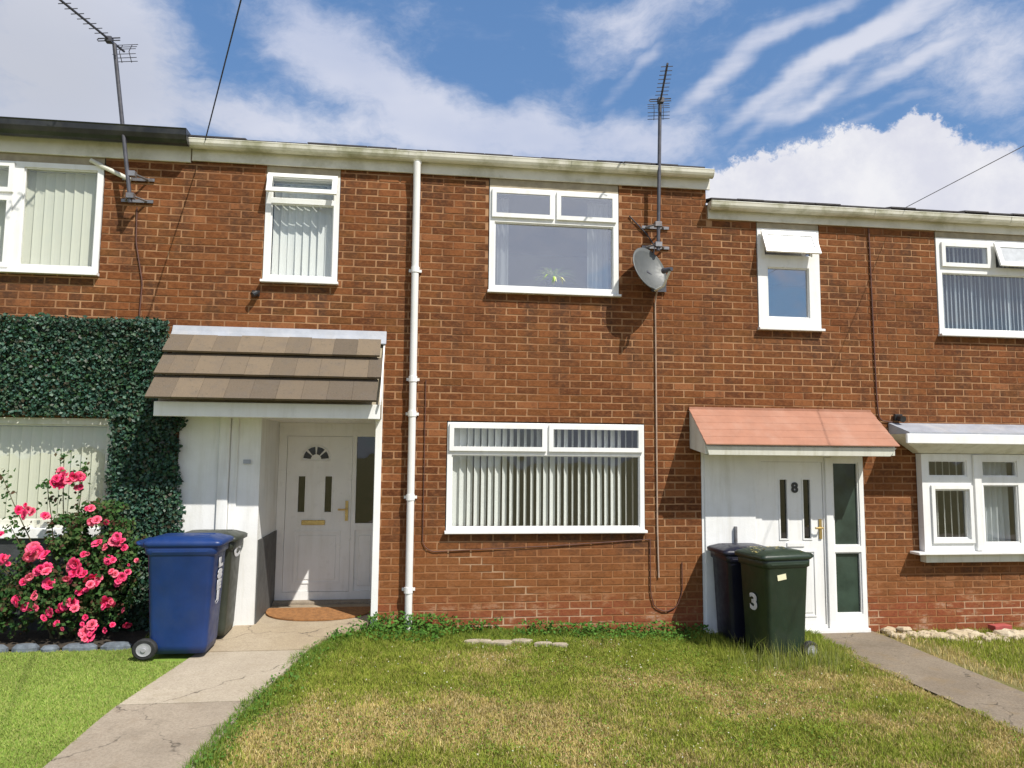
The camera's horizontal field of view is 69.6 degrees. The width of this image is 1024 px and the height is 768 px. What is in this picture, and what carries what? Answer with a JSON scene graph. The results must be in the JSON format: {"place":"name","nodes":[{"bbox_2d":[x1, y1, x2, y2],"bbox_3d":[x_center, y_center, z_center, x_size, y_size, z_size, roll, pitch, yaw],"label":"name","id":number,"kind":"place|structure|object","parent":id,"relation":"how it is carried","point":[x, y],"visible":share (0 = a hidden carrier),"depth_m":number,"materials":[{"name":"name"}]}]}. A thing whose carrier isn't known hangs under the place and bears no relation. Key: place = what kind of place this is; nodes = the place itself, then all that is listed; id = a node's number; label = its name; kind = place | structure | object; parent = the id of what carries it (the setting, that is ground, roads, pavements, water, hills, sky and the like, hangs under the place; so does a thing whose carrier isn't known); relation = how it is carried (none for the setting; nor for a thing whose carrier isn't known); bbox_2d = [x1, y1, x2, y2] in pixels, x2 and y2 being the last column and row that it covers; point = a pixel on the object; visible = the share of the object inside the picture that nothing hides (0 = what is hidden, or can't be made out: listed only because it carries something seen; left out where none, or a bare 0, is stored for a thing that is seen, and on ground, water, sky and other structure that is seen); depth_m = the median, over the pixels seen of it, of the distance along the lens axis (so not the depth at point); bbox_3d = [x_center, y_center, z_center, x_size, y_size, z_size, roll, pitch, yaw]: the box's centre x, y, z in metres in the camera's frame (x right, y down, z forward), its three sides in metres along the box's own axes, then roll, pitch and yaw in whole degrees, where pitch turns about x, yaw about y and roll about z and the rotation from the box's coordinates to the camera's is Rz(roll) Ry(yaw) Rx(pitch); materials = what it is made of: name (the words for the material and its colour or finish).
{"place":"outdoors","nodes":[
{"label":"outdoors","id":0,"kind":"place"},
{"bbox_2d":[43,604,370,767],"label":"path","id":1,"kind":"structure","parent":0,"point":[170,718],"depth_m":5.25,"materials":[{"name":"concrete"}]},
{"bbox_2d":[185,529,247,635],"bbox_3d":[-2.820,1.833,6.784,0.621,0.950,0.518,1,-5,-7],"label":"wheelie bin","id":2,"kind":"object","parent":1,"relation":"on","point":[229,589],"visible":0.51,"depth_m":6.70,"materials":[{"name":"grey plastic"}]},
{"bbox_2d":[266,606,370,620],"bbox_3d":[-1.975,2.337,7.484,1.080,0.022,0.550,1,-5,-7],"label":"doormat","id":3,"kind":"object","parent":1,"relation":"on","point":[314,613],"visible":0.85,"depth_m":7.49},
{"bbox_2d":[0,0,1023,213],"label":"sky","id":4,"kind":"structure","parent":0,"point":[870,103],"materials":[{"name":"blue"}]},
{"bbox_2d":[9,625,1023,767],"bbox_3d":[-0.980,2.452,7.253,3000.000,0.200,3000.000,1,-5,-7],"label":"ground","id":5,"kind":"structure","parent":0,"point":[1009,684],"depth_m":5.16,"materials":[{"name":"green plant"}]},
{"bbox_2d":[0,641,132,652],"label":"stone edging","id":6,"kind":"object","parent":5,"relation":"on","point":[32,647],"visible":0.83,"depth_m":6.25,"materials":[{"name":"grey stone"}]},
{"bbox_2d":[0,628,149,649],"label":"flower bed","id":7,"kind":"object","parent":5,"relation":"on","point":[40,638],"depth_m":6.58,"materials":[{"name":"soil"}]},
{"bbox_2d":[0,449,146,642],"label":"rose bush","id":8,"kind":"object","parent":7,"relation":"on","point":[63,600],"visible":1,"depth_m":6.45,"materials":[{"name":"pink plant"}]},
{"bbox_2d":[0,116,195,630],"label":"terraced house","id":9,"kind":"structure","parent":5,"relation":"on","point":[67,231],"depth_m":7.19,"materials":[{"name":"brick"}]},
{"bbox_2d":[0,152,105,276],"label":"window","id":10,"kind":"structure","parent":9,"relation":"in","point":[51,221],"depth_m":7.25,"materials":[{"name":"white plastic"}]},
{"bbox_2d":[0,417,115,538],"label":"window","id":11,"kind":"structure","parent":9,"relation":"in","point":[30,448],"depth_m":7.05,"materials":[{"name":"beige plastic"}]},
{"bbox_2d":[0,312,188,631],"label":"ivy screen","id":12,"kind":"object","parent":9,"relation":"attached to","point":[53,366],"visible":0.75,"depth_m":6.98,"materials":[{"name":"green plant"}]},
{"bbox_2d":[58,0,154,202],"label":"tv aerial","id":13,"kind":"object","parent":9,"relation":"attached to","point":[131,197],"visible":1,"depth_m":7.13,"materials":[{"name":"metal"}]},
{"bbox_2d":[89,158,131,181],"bbox_3d":[-3.960,-2.110,7.263,0.398,0.218,0.044,1,-5,-7],"label":"wall conduit","id":14,"kind":"object","parent":9,"relation":"attached to","point":[107,168],"depth_m":7.25,"materials":[{"name":"beige plastic"}]},
{"bbox_2d":[135,207,142,315],"bbox_3d":[-3.668,-1.202,7.229,0.101,1.090,0.014,1,-5,-7],"label":"aerial cable","id":15,"kind":"object","parent":9,"relation":"attached to","point":[138,261],"visible":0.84,"depth_m":7.22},
{"bbox_2d":[0,633,218,767],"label":"turf base","id":16,"kind":"object","parent":5,"relation":"on","point":[170,657],"visible":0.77,"depth_m":5.33,"materials":[{"name":"green plastic"}]},
{"bbox_2d":[131,533,233,660],"bbox_3d":[-2.817,1.787,6.302,0.708,0.990,0.518,1,-5,-7],"label":"wheelie bin","id":17,"kind":"object","parent":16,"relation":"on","point":[185,572],"visible":1,"depth_m":6.12,"materials":[{"name":"blue plastic"}]},
{"bbox_2d":[144,135,723,632],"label":"terraced house","id":18,"kind":"structure","parent":5,"relation":"on","point":[358,345],"depth_m":7.59,"materials":[{"name":"brick"}]},
{"bbox_2d":[205,0,241,139],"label":"overhead wire","id":19,"kind":"object","parent":18,"relation":"attached to","point":[224,65],"visible":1,"depth_m":6.05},
{"bbox_2d":[250,290,259,296],"bbox_3d":[-2.552,-0.896,7.307,0.075,0.084,0.118,1,-5,-7],"label":"outlet pipe","id":20,"kind":"object","parent":18,"relation":"attached to","point":[253,293],"visible":1,"depth_m":7.28,"materials":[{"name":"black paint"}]},
{"bbox_2d":[260,166,340,284],"bbox_3d":[-2.133,-1.611,7.480,0.760,1.210,0.262,1,-5,-7],"label":"window","id":21,"kind":"structure","parent":18,"relation":"in","point":[305,250],"depth_m":7.54,"materials":[{"name":"white plastic"}]},
{"bbox_2d":[422,380,649,551],"bbox_3d":[0.275,0.840,7.550,2.345,1.723,0.010,1,-5,-7],"label":"wall cable","id":22,"kind":"object","parent":18,"relation":"attached to","point":[490,548],"depth_m":7.43,"materials":[{"name":"brown plastic"}]},
{"bbox_2d":[444,422,647,533],"bbox_3d":[0.356,0.967,7.603,2.085,1.115,0.208,1,-5,-7],"label":"window","id":23,"kind":"structure","parent":18,"relation":"in","point":[457,448],"depth_m":7.61,"materials":[{"name":"white plastic"}]},
{"bbox_2d":[487,178,620,297],"bbox_3d":[0.443,-1.541,7.872,1.420,1.230,0.252,1,-5,-7],"label":"window","id":24,"kind":"structure","parent":18,"relation":"in","point":[597,222],"depth_m":7.85,"materials":[{"name":"white plastic"}]},
{"bbox_2d":[533,267,577,286],"bbox_3d":[0.448,-1.110,7.918,0.520,0.312,0.444,-2,-6,22],"label":"potted plant","id":25,"kind":"object","parent":18,"relation":"on","point":[551,276],"visible":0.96,"depth_m":7.90,"materials":[{"name":"green plant"}]},
{"bbox_2d":[633,248,672,291],"bbox_3d":[1.447,-1.205,7.672,0.386,0.501,0.528,0,-5,4],"label":"satellite dish","id":26,"kind":"object","parent":18,"relation":"attached to","point":[651,270],"visible":1,"depth_m":7.75,"materials":[{"name":"grey paint"}]},
{"bbox_2d":[654,290,659,577],"bbox_3d":[1.530,0.490,7.705,0.028,3.025,0.097,1,-5,-7],"label":"dish cable","id":27,"kind":"object","parent":18,"relation":"attached to","point":[656,438],"visible":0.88,"depth_m":7.72,"materials":[{"name":"brown plastic"}]},
{"bbox_2d":[642,63,672,250],"bbox_3d":[1.499,-2.301,7.573,0.315,1.716,1.067,0,-5,9],"label":"tv aerial","id":28,"kind":"object","parent":18,"relation":"attached to","point":[657,224],"visible":0.99,"depth_m":7.86,"materials":[{"name":"metal"}]},
{"bbox_2d":[629,216,654,252],"bbox_3d":[1.398,-1.525,7.917,0.286,0.575,0.014,1,-5,-7],"label":"aerial cable","id":29,"kind":"object","parent":28,"relation":"attached to","point":[643,231],"visible":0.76,"depth_m":7.92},
{"bbox_2d":[649,539,682,611],"bbox_3d":[1.596,1.978,7.615,0.350,0.734,0.012,1,-5,-7],"label":"dish cable","id":30,"kind":"object","parent":18,"relation":"hanging from","point":[650,582],"visible":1,"depth_m":7.60,"materials":[{"name":"black plastic"}]},
{"bbox_2d":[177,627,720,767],"bbox_3d":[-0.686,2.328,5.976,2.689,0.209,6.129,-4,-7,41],"label":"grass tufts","id":31,"kind":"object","parent":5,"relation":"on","point":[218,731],"visible":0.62,"depth_m":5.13,"materials":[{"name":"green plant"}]},
{"bbox_2d":[465,638,566,647],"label":"paving fragments","id":32,"kind":"object","parent":5,"relation":"on","point":[505,642],"visible":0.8,"depth_m":6.87,"materials":[{"name":"concrete"}]},
{"bbox_2d":[185,611,1023,767],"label":"weeds","id":33,"kind":"object","parent":5,"relation":"on","point":[389,625],"visible":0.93,"depth_m":6.17,"materials":[{"name":"green plant"}]},
{"bbox_2d":[707,543,765,642],"bbox_3d":[2.350,2.109,7.434,0.621,0.965,0.518,1,-5,-7],"label":"wheelie bin","id":34,"kind":"object","parent":5,"relation":"on","point":[728,591],"visible":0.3,"depth_m":7.25,"materials":[{"name":"blue plastic"}]},
{"bbox_2d":[734,546,817,657],"bbox_3d":[2.494,2.052,6.947,0.621,0.990,0.518,2,-6,-18],"label":"wheelie bin","id":35,"kind":"object","parent":5,"relation":"on","point":[774,581],"visible":0.92,"depth_m":6.77,"materials":[{"name":"green plastic"}]},
{"bbox_2d":[742,546,802,552],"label":"fallen leaves","id":36,"kind":"object","parent":35,"relation":"on","point":[763,548],"visible":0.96,"depth_m":7.04,"materials":[{"name":"plant"}]},
{"bbox_2d":[684,624,873,678],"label":"long grass","id":37,"kind":"structure","parent":5,"relation":"on","point":[812,660],"depth_m":6.58,"materials":[{"name":"green plant"}]},
{"bbox_2d":[689,197,1023,633],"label":"terraced house","id":38,"kind":"structure","parent":5,"relation":"on","point":[915,520],"depth_m":8.05,"materials":[{"name":"brick"}]},
{"bbox_2d":[756,222,825,331],"bbox_3d":[3.058,-1.184,8.062,0.750,1.203,0.226,1,-5,-7],"label":"window","id":39,"kind":"structure","parent":38,"relation":"in","point":[770,237],"depth_m":8.09,"materials":[{"name":"white plastic"}]},
{"bbox_2d":[868,228,893,422],"bbox_3d":[4.101,-0.661,8.187,0.218,2.187,0.016,1,-5,-7],"label":"wall cable","id":40,"kind":"object","parent":38,"relation":"attached to","point":[873,329],"depth_m":8.16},
{"bbox_2d":[893,414,905,421],"bbox_3d":[4.251,0.375,8.056,0.090,0.092,0.115,1,-5,-7],"label":"security light","id":41,"kind":"object","parent":38,"relation":"attached to","point":[899,417],"visible":1,"depth_m":8.05,"materials":[{"name":"black paint"}]},
{"bbox_2d":[888,423,1023,562],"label":"bay window","id":42,"kind":"structure","parent":38,"relation":"in","point":[984,482],"depth_m":8.02,"materials":[{"name":"white plastic"}]},
{"bbox_2d":[902,146,1023,209],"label":"overhead wire","id":43,"kind":"object","parent":38,"relation":"attached to","point":[965,176],"visible":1,"depth_m":7.38,"materials":[{"name":"metal"}]},
{"bbox_2d":[934,231,1023,338],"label":"window","id":44,"kind":"structure","parent":38,"relation":"in","point":[1009,249],"depth_m":8.43,"materials":[{"name":"white plastic"}]},
{"bbox_2d":[880,626,1023,643],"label":"rubble strip","id":45,"kind":"object","parent":5,"relation":"on","point":[963,633],"visible":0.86,"depth_m":7.63,"materials":[{"name":"beige stone"}]},
{"bbox_2d":[988,623,1011,630],"bbox_3d":[5.237,2.616,7.899,0.220,0.065,0.100,2,-6,-13],"label":"red brick","id":46,"kind":"object","parent":5,"relation":"on","point":[999,626],"visible":0.64,"depth_m":7.86,"materials":[{"name":"red brick"}]},
{"bbox_2d":[814,631,1023,733],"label":"path","id":47,"kind":"structure","parent":0,"point":[959,685],"depth_m":6.24,"materials":[{"name":"beige concrete"}]},
{"bbox_2d":[877,626,1023,688],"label":"lawn grass","id":48,"kind":"structure","parent":0,"point":[992,659],"depth_m":7.06,"materials":[{"name":"green plant"}]}
]}

